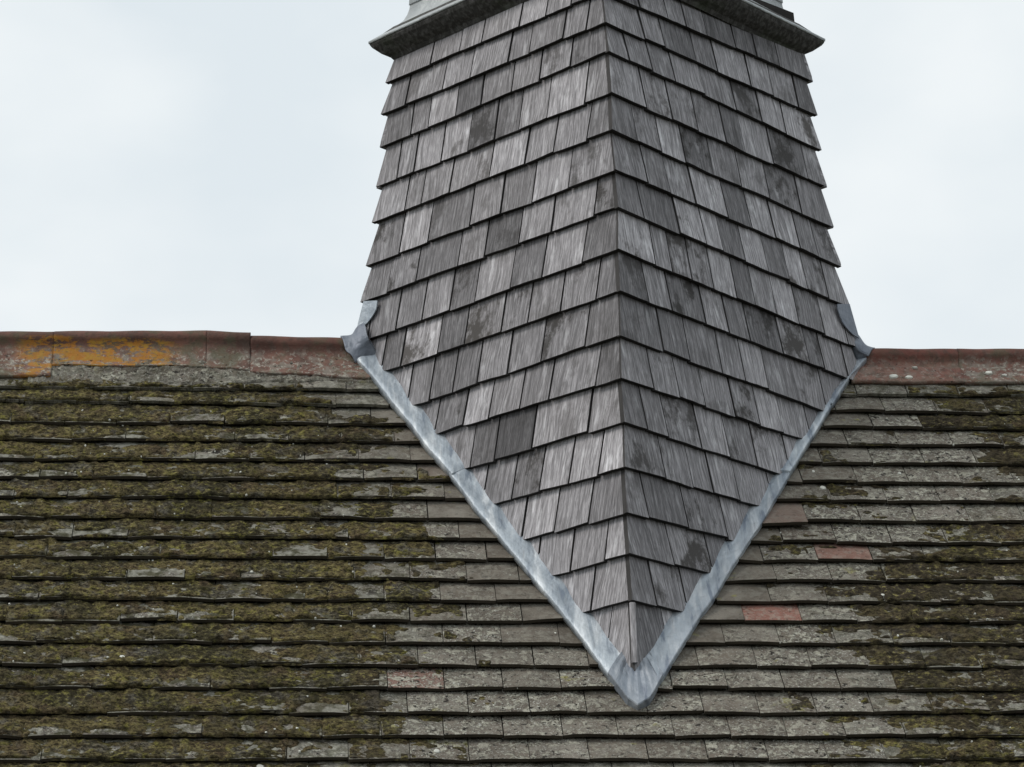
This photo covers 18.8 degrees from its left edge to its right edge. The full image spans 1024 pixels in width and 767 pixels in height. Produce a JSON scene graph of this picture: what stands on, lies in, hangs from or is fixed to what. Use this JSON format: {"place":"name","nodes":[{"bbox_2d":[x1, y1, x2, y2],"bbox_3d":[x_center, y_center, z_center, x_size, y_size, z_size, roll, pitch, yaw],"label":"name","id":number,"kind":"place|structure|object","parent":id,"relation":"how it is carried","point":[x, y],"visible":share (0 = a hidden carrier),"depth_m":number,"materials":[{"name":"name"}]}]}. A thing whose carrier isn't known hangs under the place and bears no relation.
{"place":"outdoors","nodes":[
{"label":"outdoors","id":0,"kind":"place"},
{"bbox_2d":[0,0,1023,348],"label":"sky","id":1,"kind":"structure","parent":0,"point":[166,165],"materials":[{"name":"white"}]},
{"label":"ground","id":2,"kind":"structure","parent":0,"visible":0},
{"bbox_2d":[0,330,1023,766],"bbox_3d":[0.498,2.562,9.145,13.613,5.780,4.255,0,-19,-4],"label":"tiled roof","id":3,"kind":"structure","parent":2,"relation":"on","point":[754,652],"depth_m":9.05,"materials":[{"name":"tile"}]},
{"bbox_2d":[0,378,1023,766],"bbox_3d":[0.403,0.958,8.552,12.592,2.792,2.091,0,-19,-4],"label":"moss","id":4,"kind":"object","parent":3,"relation":"on","point":[136,698],"visible":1,"depth_m":9.01,"materials":[{"name":"green plant"}]},
{"bbox_2d":[340,0,874,709],"bbox_3d":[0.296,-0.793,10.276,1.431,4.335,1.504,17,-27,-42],"label":"shingled turret","id":5,"kind":"object","parent":3,"relation":"on","point":[608,350],"visible":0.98,"depth_m":9.67,"materials":[{"name":"grey wood"}]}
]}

